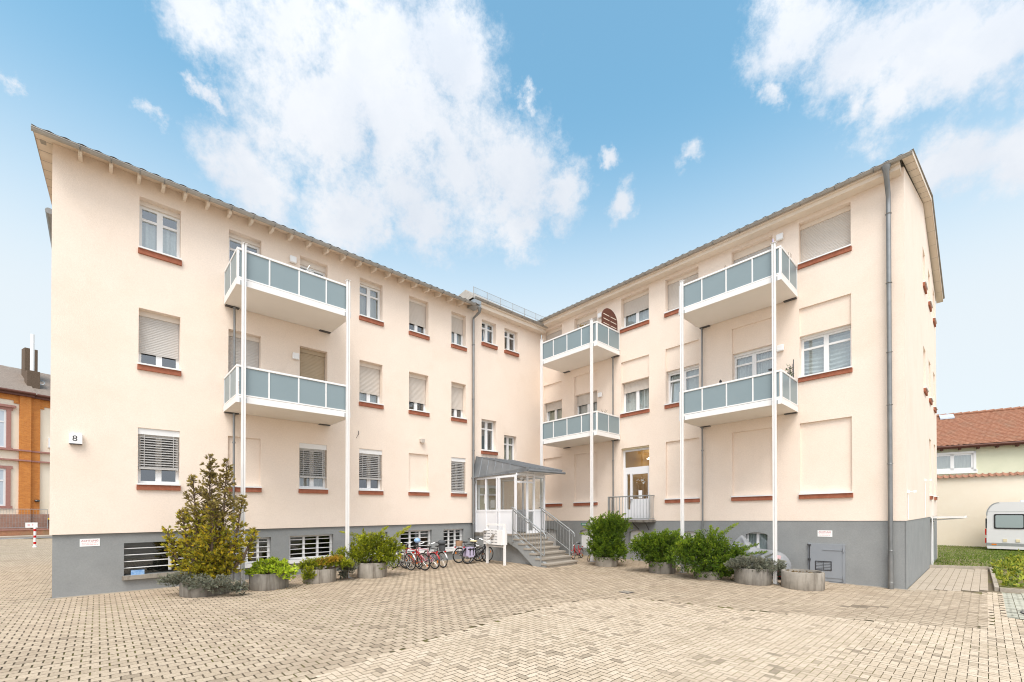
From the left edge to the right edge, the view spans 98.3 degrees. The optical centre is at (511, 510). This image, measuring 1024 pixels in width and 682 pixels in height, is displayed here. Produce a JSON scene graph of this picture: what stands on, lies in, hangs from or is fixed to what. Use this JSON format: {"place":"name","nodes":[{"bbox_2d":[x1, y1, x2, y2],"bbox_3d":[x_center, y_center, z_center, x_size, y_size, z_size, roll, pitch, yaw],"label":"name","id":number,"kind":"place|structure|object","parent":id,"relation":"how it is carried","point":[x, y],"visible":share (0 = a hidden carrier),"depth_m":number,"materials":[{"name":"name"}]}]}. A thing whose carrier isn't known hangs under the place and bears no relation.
{"place":"outdoors","nodes":[
{"label":"outdoors","id":0,"kind":"place"},
{"bbox_2d":[0,535,51,537],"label":"sidewalk","id":1,"kind":"structure","parent":0,"point":[24,536],"depth_m":42.73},
{"bbox_2d":[0,536,51,538],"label":"road","id":2,"kind":"structure","parent":0,"point":[26,537],"depth_m":42.00,"materials":[{"name":"grey asphalt"}]},
{"bbox_2d":[0,538,1023,681],"bbox_3d":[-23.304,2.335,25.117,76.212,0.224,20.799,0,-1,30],"label":"courtyard paving","id":3,"kind":"structure","parent":0,"point":[412,583],"depth_m":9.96,"materials":[{"name":"stone"}]},
{"bbox_2d":[33,527,36,546],"bbox_3d":[-32.029,1.766,29.730,0.229,1.334,0.223,0,0,0],"label":"bollard","id":4,"kind":"object","parent":3,"relation":"on","point":[34,538],"visible":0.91,"depth_m":29.68,"materials":[{"name":"white metal"}]},
{"bbox_2d":[25,523,37,527],"bbox_3d":[-32.175,0.953,29.654,0.558,0.343,0.019,0,-1,-43],"label":"notice plate","id":5,"kind":"object","parent":4,"relation":"attached to","point":[30,525],"visible":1,"depth_m":29.65,"materials":[{"name":"white metal"}]},
{"bbox_2d":[179,578,229,597],"bbox_3d":[-8.332,2.071,12.040,1.143,0.386,1.143,0,0,0],"label":"concrete planter","id":6,"kind":"object","parent":3,"relation":"on","point":[186,593],"visible":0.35,"depth_m":11.53,"materials":[{"name":"concrete"}]},
{"bbox_2d":[156,571,249,594],"bbox_3d":[-8.197,1.905,11.604,2.494,0.690,0.847,0,0,0],"label":"creeping juniper","id":7,"kind":"object","parent":6,"relation":"in","point":[186,580],"visible":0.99,"depth_m":11.51,"materials":[{"name":"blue plant"}]},
{"bbox_2d":[159,453,260,580],"bbox_3d":[-8.175,0.192,12.123,2.410,3.600,1.412,0,0,19],"label":"shrub","id":8,"kind":"object","parent":6,"relation":"on","point":[206,551],"visible":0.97,"depth_m":11.98,"materials":[{"name":"green plant"}]},
{"bbox_2d":[249,573,288,590],"bbox_3d":[-7.072,2.018,12.903,1.016,0.481,1.016,0,0,0],"label":"concrete planter","id":9,"kind":"object","parent":3,"relation":"on","point":[264,582],"visible":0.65,"depth_m":12.46,"materials":[{"name":"concrete"}]},
{"bbox_2d":[244,556,298,579],"bbox_3d":[-6.961,1.650,12.869,1.471,0.746,1.220,0,0,0],"label":"lime shrub","id":10,"kind":"object","parent":9,"relation":"in","point":[272,565],"visible":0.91,"depth_m":12.66,"materials":[{"name":"green plant"}]},
{"bbox_2d":[303,567,335,583],"bbox_3d":[-6.106,2.035,14.082,0.978,0.437,0.978,0,0,0],"label":"concrete planter","id":11,"kind":"object","parent":3,"relation":"on","point":[323,575],"visible":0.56,"depth_m":13.70,"materials":[{"name":"concrete"}]},
{"bbox_2d":[298,554,354,584],"bbox_3d":[-5.884,1.854,14.020,1.713,0.962,0.914,0,-1,-30],"label":"spreading juniper","id":12,"kind":"object","parent":11,"relation":"in","point":[308,565],"visible":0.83,"depth_m":13.82,"materials":[{"name":"green plant"}]},
{"bbox_2d":[315,554,345,568],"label":"bronze juniper","id":13,"kind":"object","parent":11,"relation":"in","point":[335,557],"visible":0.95,"depth_m":13.84,"materials":[{"name":"orange plant"}]},
{"bbox_2d":[336,557,358,578],"bbox_3d":[-5.396,1.905,14.518,0.678,0.822,0.508,0,0,10],"label":"blue juniper","id":14,"kind":"object","parent":3,"relation":"on","point":[343,573],"visible":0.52,"depth_m":14.44,"materials":[{"name":"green plant"}]},
{"bbox_2d":[357,561,386,578],"bbox_3d":[-4.748,1.990,15.057,0.952,0.513,0.952,0,0,0],"label":"concrete planter","id":15,"kind":"object","parent":3,"relation":"on","point":[369,570],"visible":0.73,"depth_m":14.65,"materials":[{"name":"concrete"}]},
{"bbox_2d":[330,525,411,569],"bbox_3d":[-4.778,1.243,15.051,2.764,1.544,1.342,0,0,0],"label":"spiky juniper","id":16,"kind":"object","parent":15,"relation":"in","point":[371,543],"visible":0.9,"depth_m":14.86,"materials":[{"name":"green plant"}]},
{"bbox_2d":[389,542,415,569],"bbox_3d":[-4.211,1.732,16.893,1.730,1.000,0.587,0,5,40],"label":"bicycle","id":17,"kind":"object","parent":3,"relation":"on","point":[411,555],"visible":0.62,"depth_m":16.67,"materials":[{"name":"grey paint"}]},
{"bbox_2d":[401,548,422,568],"bbox_3d":[-3.913,1.859,17.225,1.258,0.744,0.467,0,6,38],"label":"bicycle","id":18,"kind":"object","parent":3,"relation":"on","point":[413,559],"visible":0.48,"depth_m":17.16,"materials":[{"name":"red metal"}]},
{"bbox_2d":[399,541,429,570],"bbox_3d":[-3.737,1.721,16.769,1.756,1.026,0.602,0,9,35],"label":"bicycle","id":19,"kind":"object","parent":3,"relation":"on","point":[419,555],"visible":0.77,"depth_m":16.62,"materials":[{"name":"red paint"}]},
{"bbox_2d":[412,542,439,568],"bbox_3d":[-3.377,1.743,17.170,1.686,0.974,0.572,0,7,39],"label":"bicycle","id":20,"kind":"object","parent":3,"relation":"on","point":[429,556],"visible":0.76,"depth_m":16.98,"materials":[{"name":"pink paint"}]},
{"bbox_2d":[423,542,447,567],"bbox_3d":[-3.070,1.752,17.598,1.641,0.949,0.557,0,4,44],"label":"bicycle","id":21,"kind":"object","parent":3,"relation":"on","point":[441,548],"visible":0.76,"depth_m":17.32,"materials":[{"name":"red metal"}]},
{"bbox_2d":[452,538,483,562],"bbox_3d":[-1.866,1.722,19.167,1.730,1.000,0.587,0,2,-43],"label":"bicycle","id":22,"kind":"object","parent":3,"relation":"on","point":[458,545],"visible":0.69,"depth_m":18.80,"materials":[{"name":"black paint"}]},
{"bbox_2d":[463,545,485,561],"bbox_3d":[-1.606,1.844,19.052,1.192,0.753,0.444,0,-1,-26],"label":"bicycle","id":23,"kind":"object","parent":3,"relation":"on","point":[470,558],"visible":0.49,"depth_m":19.20,"materials":[{"name":"grey metal"}]},
{"bbox_2d":[461,538,492,563],"bbox_3d":[-1.453,1.709,18.901,1.774,1.026,0.602,0,3,-44],"label":"bicycle","id":24,"kind":"object","parent":3,"relation":"on","point":[482,550],"visible":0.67,"depth_m":18.88,"materials":[{"name":"black paint"}]},
{"bbox_2d":[463,547,474,557],"bbox_3d":[-1.811,1.720,18.530,0.368,0.425,0.400,0,-1,-43],"label":"pannier","id":25,"kind":"object","parent":24,"relation":"hanging from","point":[469,551],"visible":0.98,"depth_m":18.40,"materials":[{"name":"purple fabric"}]},
{"bbox_2d":[484,523,506,565],"bbox_3d":[-0.695,1.373,18.359,0.320,1.690,1.175,0,-1,-43],"label":"mailbox stand","id":26,"kind":"object","parent":3,"relation":"on","point":[499,537],"visible":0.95,"depth_m":18.11,"materials":[{"name":"white paint"}]},
{"bbox_2d":[571,542,583,558],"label":"bicycle","id":27,"kind":"object","parent":3,"relation":"on","point":[579,549],"visible":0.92,"depth_m":20.41,"materials":[{"name":"red paint"}]},
{"bbox_2d":[595,556,617,566],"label":"concrete planter","id":28,"kind":"object","parent":3,"relation":"on","point":[610,562],"visible":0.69,"depth_m":17.61,"materials":[{"name":"concrete"}]},
{"bbox_2d":[579,510,632,561],"bbox_3d":[3.896,1.031,17.941,1.796,2.169,1.679,0,-1,-39],"label":"upright juniper","id":29,"kind":"object","parent":28,"relation":"in","point":[605,534],"visible":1,"depth_m":17.71,"materials":[{"name":"green plant"}]},
{"bbox_2d":[649,560,675,573],"bbox_3d":[5.509,2.052,16.277,0.940,0.437,0.940,0,0,0],"label":"concrete planter","id":30,"kind":"object","parent":3,"relation":"on","point":[666,568],"visible":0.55,"depth_m":15.87,"materials":[{"name":"concrete"}]},
{"bbox_2d":[628,528,688,569],"bbox_3d":[5.458,1.392,16.244,2.492,1.577,1.510,0,0,0],"label":"wide juniper","id":31,"kind":"object","parent":30,"relation":"in","point":[654,546],"visible":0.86,"depth_m":15.97,"materials":[{"name":"green plant"}]},
{"bbox_2d":[694,569,720,579],"bbox_3d":[6.627,2.154,15.047,0.838,0.284,0.838,0,0,0],"label":"concrete planter","id":32,"kind":"object","parent":3,"relation":"on","point":[711,577],"visible":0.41,"depth_m":14.67,"materials":[{"name":"concrete"}]},
{"bbox_2d":[664,522,767,579],"bbox_3d":[7.104,1.351,14.990,3.945,1.932,1.614,0,0,0],"label":"juniper","id":33,"kind":"object","parent":32,"relation":"in","point":[690,549],"visible":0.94,"depth_m":14.73,"materials":[{"name":"green plant"}]},
{"bbox_2d":[734,567,771,585],"bbox_3d":[7.695,2.062,14.161,1.054,0.513,1.054,0,0,0],"label":"concrete planter","id":34,"kind":"object","parent":3,"relation":"on","point":[748,576],"visible":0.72,"depth_m":13.71,"materials":[{"name":"concrete"}]},
{"bbox_2d":[723,553,786,578],"bbox_3d":[7.786,1.748,14.081,1.989,0.849,1.111,0,0,0],"label":"blue juniper","id":35,"kind":"object","parent":34,"relation":"in","point":[759,562],"visible":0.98,"depth_m":13.93,"materials":[{"name":"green plant"}]},
{"bbox_2d":[731,535,791,578],"bbox_3d":[8.513,1.593,15.603,0.806,1.451,2.300,0,-1,-43],"label":"covered motorcycle","id":36,"kind":"object","parent":3,"relation":"on","point":[754,549],"visible":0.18,"depth_m":15.23,"materials":[{"name":"fabric"}]},
{"bbox_2d":[781,569,824,590],"bbox_3d":[8.790,2.077,13.398,1.118,0.526,1.118,0,0,0],"label":"concrete planter","id":37,"kind":"object","parent":3,"relation":"on","point":[814,580],"visible":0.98,"depth_m":12.97,"materials":[{"name":"concrete"}]},
{"bbox_2d":[0,0,1023,414],"label":"sky","id":38,"kind":"structure","parent":0,"point":[541,157],"materials":[{"name":"blue"}]},
{"bbox_2d":[300,592,1023,681],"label":"light paving","id":39,"kind":"structure","parent":0,"point":[991,646],"depth_m":7.27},
{"bbox_2d":[908,568,987,591],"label":"path","id":40,"kind":"structure","parent":0,"point":[977,583],"depth_m":15.04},
{"bbox_2d":[933,545,1023,566],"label":"lawn grass","id":41,"kind":"structure","parent":0,"point":[996,554],"depth_m":23.21,"materials":[{"name":"green plant"}]},
{"bbox_2d":[936,406,1023,475],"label":"tiled house","id":42,"kind":"structure","parent":0,"point":[982,441],"depth_m":34.81,"materials":[{"name":"orange tile"}]},
{"bbox_2d":[937,451,977,473],"bbox_3d":[34.533,-3.787,35.305,3.607,1.702,0.114,0,-1,36],"label":"window","id":43,"kind":"structure","parent":42,"relation":"in","point":[950,462],"depth_m":34.92,"materials":[{"name":"white plastic"}]},
{"bbox_2d":[995,566,1023,588],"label":"bed soil","id":44,"kind":"structure","parent":0,"point":[1008,586],"depth_m":14.20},
{"bbox_2d":[990,549,1023,586],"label":"ground cover","id":45,"kind":"object","parent":44,"relation":"on","point":[1013,565],"visible":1,"depth_m":15.80,"materials":[{"name":"green plant"}]},
{"bbox_2d":[1002,592,1023,618],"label":"grid paving","id":46,"kind":"structure","parent":0,"point":[1011,605],"depth_m":11.04,"materials":[{"name":"grey concrete"}]},
{"bbox_3d":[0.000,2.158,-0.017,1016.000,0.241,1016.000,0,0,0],"label":"ground","id":47,"kind":"structure","parent":0,"visible":0},
{"bbox_2d":[0,529,48,535],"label":"garden wall","id":48,"kind":"structure","parent":47,"relation":"on","point":[15,532],"depth_m":43.92,"materials":[{"name":"stone"}]},
{"bbox_2d":[0,509,47,528],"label":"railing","id":49,"kind":"object","parent":48,"relation":"on","point":[12,517],"visible":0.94,"depth_m":44.01,"materials":[{"name":"grey metal"}]},
{"bbox_2d":[0,334,50,529],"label":"brick house","id":50,"kind":"structure","parent":47,"relation":"on","point":[25,389],"depth_m":45.64,"materials":[{"name":"brick"}]},
{"bbox_2d":[0,465,12,508],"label":"window","id":51,"kind":"structure","parent":50,"relation":"in","point":[5,471],"depth_m":44.35,"materials":[{"name":"stone"}]},
{"bbox_2d":[0,403,15,450],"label":"window","id":52,"kind":"structure","parent":50,"relation":"in","point":[5,409],"depth_m":44.36,"materials":[{"name":"stone"}]},
{"bbox_2d":[45,553,909,599],"bbox_3d":[-0.519,2.291,17.849,23.799,0.317,11.390,0,0,-4],"label":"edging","id":53,"kind":"object","parent":47,"relation":"on","point":[390,566],"visible":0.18,"depth_m":13.11,"materials":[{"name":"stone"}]},
{"bbox_2d":[31,124,966,597],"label":"apartment building","id":54,"kind":"structure","parent":47,"relation":"on","point":[185,322],"depth_m":15.07,"materials":[{"name":"paint"}]},
{"bbox_2d":[69,433,81,444],"bbox_3d":[-11.496,-1.888,11.668,0.254,0.276,0.118,0,-1,-43],"label":"house number light","id":55,"kind":"object","parent":54,"relation":"attached to","point":[75,439],"visible":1,"depth_m":11.63,"materials":[{"name":"white plastic"}]},
{"bbox_2d":[80,538,99,546],"bbox_3d":[-11.367,0.851,11.928,0.394,0.207,0.010,0,-1,-43],"label":"warning sign","id":56,"kind":"object","parent":54,"relation":"attached to","point":[89,542],"visible":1,"depth_m":11.92,"materials":[{"name":"white"}]},
{"bbox_2d":[122,541,191,579],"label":"cellar window","id":57,"kind":"structure","parent":54,"relation":"in","point":[151,557],"depth_m":13.79,"materials":[{"name":"white paint"}]},
{"bbox_2d":[136,428,180,490],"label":"window","id":58,"kind":"structure","parent":54,"relation":"in","point":[158,450],"depth_m":13.04,"materials":[{"name":"white plastic"}]},
{"bbox_2d":[137,310,180,375],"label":"window","id":59,"kind":"structure","parent":54,"relation":"in","point":[158,334],"depth_m":13.09,"materials":[{"name":"white plastic"}]},
{"bbox_2d":[138,200,181,265],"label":"window","id":60,"kind":"structure","parent":54,"relation":"in","point":[159,228],"depth_m":13.14,"materials":[{"name":"white plastic"}]},
{"bbox_2d":[228,331,258,372],"bbox_3d":[-8.861,-5.051,14.594,0.927,1.508,0.140,0,-1,-43],"label":"window","id":61,"kind":"structure","parent":54,"relation":"in","point":[252,343],"depth_m":14.63,"materials":[{"name":"white plastic"}]},
{"bbox_2d":[229,232,259,275],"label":"window","id":62,"kind":"structure","parent":54,"relation":"in","point":[235,241],"depth_m":14.73,"materials":[{"name":"white plastic"}]},
{"bbox_2d":[235,537,269,568],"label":"cellar window","id":63,"kind":"structure","parent":54,"relation":"in","point":[262,550],"depth_m":15.03,"materials":[{"name":"white paint"}]},
{"bbox_2d":[289,255,296,263],"bbox_3d":[-7.597,-8.718,15.362,0.216,0.218,0.127,0,-1,-43],"label":"wall lamp","id":64,"kind":"object","parent":54,"relation":"attached to","point":[292,259],"visible":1,"depth_m":15.31,"materials":[{"name":"white plastic"}]},
{"bbox_2d":[292,352,298,359],"bbox_3d":[-7.522,-5.378,15.405,0.216,0.218,0.127,0,-1,-43],"label":"wall lamp","id":65,"kind":"object","parent":54,"relation":"attached to","point":[295,355],"visible":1,"depth_m":15.34,"materials":[{"name":"white plastic"}]},
{"bbox_2d":[288,534,331,563],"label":"cellar window","id":66,"kind":"structure","parent":54,"relation":"in","point":[310,546],"depth_m":16.86,"materials":[{"name":"white paint"}]},
{"bbox_2d":[300,348,324,407],"bbox_3d":[-7.284,-4.580,16.064,0.953,2.474,0.140,0,-1,-43],"label":"window","id":67,"kind":"structure","parent":54,"relation":"in","point":[312,363],"depth_m":16.06,"materials":[{"name":"white plastic"}]},
{"bbox_2d":[300,258,325,276],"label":"window","id":68,"kind":"structure","parent":54,"relation":"in","point":[304,264],"depth_m":16.10,"materials":[{"name":"white plastic"}]},
{"bbox_2d":[298,443,327,493],"bbox_3d":[-7.208,-1.510,15.959,1.003,1.782,0.489,0,-1,-43],"label":"window","id":69,"kind":"structure","parent":54,"relation":"in","point":[312,477],"depth_m":15.97,"materials":[{"name":"white plastic"}]},
{"bbox_2d":[358,448,383,494],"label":"window","id":70,"kind":"structure","parent":54,"relation":"in","point":[369,460],"depth_m":17.48,"materials":[{"name":"white plastic"}]},
{"bbox_2d":[359,280,383,326],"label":"window","id":71,"kind":"structure","parent":54,"relation":"in","point":[369,293],"depth_m":17.61,"materials":[{"name":"white plastic"}]},
{"bbox_2d":[359,361,383,408],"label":"window","id":72,"kind":"structure","parent":54,"relation":"in","point":[369,374],"depth_m":17.54,"materials":[{"name":"white plastic"}]},
{"bbox_2d":[401,530,433,554],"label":"cellar window","id":73,"kind":"structure","parent":54,"relation":"in","point":[424,535],"depth_m":19.79,"materials":[{"name":"white paint"}]},
{"bbox_2d":[408,373,429,416],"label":"window","id":74,"kind":"structure","parent":54,"relation":"in","point":[416,382],"depth_m":19.01,"materials":[{"name":"white plastic"}]},
{"bbox_2d":[409,298,429,339],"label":"window","id":75,"kind":"structure","parent":54,"relation":"in","point":[417,327],"depth_m":19.03,"materials":[{"name":"white plastic"}]},
{"bbox_2d":[443,529,461,551],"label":"cellar window","id":76,"kind":"structure","parent":54,"relation":"in","point":[450,535],"depth_m":20.46,"materials":[{"name":"white paint"}]},
{"bbox_2d":[451,313,466,351],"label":"window","id":77,"kind":"structure","parent":54,"relation":"in","point":[456,321],"depth_m":20.46,"materials":[{"name":"white plastic"}]},
{"bbox_2d":[451,383,466,422],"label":"window","id":78,"kind":"structure","parent":54,"relation":"in","point":[456,389],"depth_m":20.44,"materials":[{"name":"white plastic"}]},
{"bbox_2d":[451,457,466,496],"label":"window","id":79,"kind":"structure","parent":54,"relation":"in","point":[457,465],"depth_m":20.33,"materials":[{"name":"white plastic"}]},
{"bbox_2d":[481,322,497,349],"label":"window","id":80,"kind":"structure","parent":54,"relation":"in","point":[487,329],"depth_m":21.72,"materials":[{"name":"white plastic"}]},
{"bbox_2d":[481,420,497,454],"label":"window","id":81,"kind":"structure","parent":54,"relation":"in","point":[487,426],"depth_m":21.96,"materials":[{"name":"white plastic"}]},
{"bbox_2d":[504,436,513,459],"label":"window","id":82,"kind":"structure","parent":54,"relation":"in","point":[508,441],"depth_m":22.77,"materials":[{"name":"white plastic"}]},
{"bbox_2d":[504,330,519,356],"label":"window","id":83,"kind":"structure","parent":54,"relation":"in","point":[509,349],"depth_m":22.78,"materials":[{"name":"white plastic"}]},
{"bbox_2d":[546,326,561,339],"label":"window","id":84,"kind":"structure","parent":54,"relation":"in","point":[556,332],"depth_m":23.68,"materials":[{"name":"white plastic"}]},
{"bbox_2d":[547,400,561,420],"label":"window","id":85,"kind":"structure","parent":54,"relation":"in","point":[554,410],"depth_m":23.68,"materials":[{"name":"white plastic"}]},
{"bbox_2d":[577,312,596,327],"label":"window","id":86,"kind":"structure","parent":54,"relation":"in","point":[583,320],"depth_m":22.08,"materials":[{"name":"white plastic"}]},
{"bbox_2d":[577,391,596,433],"bbox_3d":[3.871,-4.653,22.084,0.246,2.389,1.397,0,-1,-43],"label":"window","id":87,"kind":"structure","parent":54,"relation":"in","point":[583,401],"depth_m":22.18,"materials":[{"name":"white plastic"}]},
{"bbox_2d":[601,308,616,330],"bbox_3d":[4.421,-8.251,20.043,1.194,1.778,0.046,0,-1,-43],"label":"arched board","id":88,"kind":"object","parent":54,"relation":"on","point":[608,318],"visible":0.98,"depth_m":20.01,"materials":[{"name":"brown wood"}]},
{"bbox_2d":[620,290,648,333],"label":"window","id":89,"kind":"structure","parent":54,"relation":"in","point":[636,308],"depth_m":20.06,"materials":[{"name":"white plastic"}]},
{"bbox_2d":[620,378,649,417],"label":"window","id":90,"kind":"structure","parent":54,"relation":"in","point":[636,393],"depth_m":20.06,"materials":[{"name":"white plastic"}]},
{"bbox_2d":[622,445,648,519],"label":"balcony door","id":91,"kind":"structure","parent":54,"relation":"in","point":[635,459],"depth_m":20.37,"materials":[{"name":"white plastic"}]},
{"bbox_2d":[664,269,697,317],"bbox_3d":[7.078,-9.009,18.354,0.425,1.609,1.473,0,-1,-43],"label":"window","id":92,"kind":"structure","parent":54,"relation":"in","point":[673,285],"depth_m":18.64,"materials":[{"name":"white plastic"}]},
{"bbox_2d":[664,364,698,408],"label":"window","id":93,"kind":"structure","parent":54,"relation":"in","point":[691,374],"depth_m":18.51,"materials":[{"name":"white plastic"}]},
{"bbox_2d":[733,238,771,263],"bbox_3d":[9.008,-8.790,16.488,0.140,2.131,1.397,0,-1,-43],"label":"window","id":94,"kind":"structure","parent":54,"relation":"in","point":[761,247],"depth_m":16.46,"materials":[{"name":"white plastic"}]},
{"bbox_2d":[734,345,771,405],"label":"window","id":95,"kind":"structure","parent":54,"relation":"in","point":[758,361],"depth_m":16.50,"materials":[{"name":"white plastic"}]},
{"bbox_2d":[747,532,767,549],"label":"cellar window","id":96,"kind":"structure","parent":54,"relation":"in","point":[755,537],"depth_m":16.26,"materials":[{"name":"grey glass"}]},
{"bbox_2d":[776,232,782,241],"bbox_3d":[9.420,-9.624,15.576,0.127,0.218,0.216,0,-1,-43],"label":"wall lamp","id":97,"kind":"object","parent":54,"relation":"attached to","point":[779,237],"visible":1,"depth_m":15.53,"materials":[{"name":"white plastic"}]},
{"bbox_2d":[777,344,783,351],"bbox_3d":[9.420,-5.712,15.545,0.127,0.218,0.216,0,-1,-43],"label":"wall lamp","id":98,"kind":"object","parent":54,"relation":"attached to","point":[780,347],"visible":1,"depth_m":15.49,"materials":[{"name":"white plastic"}]},
{"bbox_2d":[785,359,793,377],"bbox_3d":[9.361,-4.426,14.917,0.780,1.524,0.174,0,-1,-42],"label":"potted plant","id":99,"kind":"object","parent":54,"relation":"on","point":[791,373],"visible":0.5,"depth_m":14.99,"materials":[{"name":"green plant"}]},
{"bbox_2d":[817,530,831,536],"bbox_3d":[10.330,0.748,14.624,0.010,0.214,0.406,0,-1,-43],"label":"warning sign","id":100,"kind":"object","parent":54,"relation":"attached to","point":[824,533],"visible":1,"depth_m":14.63,"materials":[{"name":"white"}]},
{"bbox_2d":[798,205,851,269],"bbox_3d":[10.422,-9.087,14.761,0.425,1.609,1.486,0,-1,-43],"label":"window","id":101,"kind":"structure","parent":54,"relation":"in","point":[828,236],"depth_m":14.78,"materials":[{"name":"white plastic"}]},
{"bbox_2d":[798,325,852,382],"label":"window","id":102,"kind":"structure","parent":54,"relation":"in","point":[827,353],"depth_m":14.83,"materials":[{"name":"white plastic"}]},
{"bbox_2d":[907,490,916,518],"bbox_3d":[12.027,-0.192,13.315,0.127,0.890,0.203,0,-1,-43],"label":"floodlight","id":103,"kind":"object","parent":54,"relation":"attached to","point":[913,491],"visible":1,"depth_m":13.37,"materials":[{"name":"white metal"}]},
{"bbox_2d":[925,479,931,516],"bbox_3d":[16.127,-0.511,17.151,0.127,1.474,0.204,0,-1,-43],"label":"floodlight","id":104,"kind":"object","parent":54,"relation":"attached to","point":[925,495],"visible":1,"depth_m":17.20,"materials":[{"name":"white metal"}]},
{"bbox_2d":[931,522,933,564],"bbox_3d":[18.606,1.454,19.599,1.270,1.918,0.041,0,-1,-43],"label":"gable door","id":105,"kind":"structure","parent":54,"relation":"in","point":[931,522],"depth_m":19.19,"materials":[{"name":"white plastic"}]},
{"bbox_2d":[930,565,1023,592],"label":"kerb","id":106,"kind":"structure","parent":47,"relation":"on","point":[996,585],"depth_m":16.15,"materials":[{"name":"concrete"}]},
{"bbox_2d":[937,471,1023,546],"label":"boundary wall","id":107,"kind":"structure","parent":47,"relation":"on","point":[973,497],"depth_m":29.62,"materials":[{"name":"paint"}]},
{"bbox_2d":[985,500,1023,549],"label":"caravan","id":108,"kind":"object","parent":47,"relation":"on","point":[1004,525],"visible":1,"depth_m":26.23,"materials":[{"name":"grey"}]},
{"bbox_2d":[994,514,1023,528],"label":"window","id":109,"kind":"structure","parent":108,"relation":"in","point":[1001,521],"depth_m":26.11,"materials":[{"name":"grey glass"}]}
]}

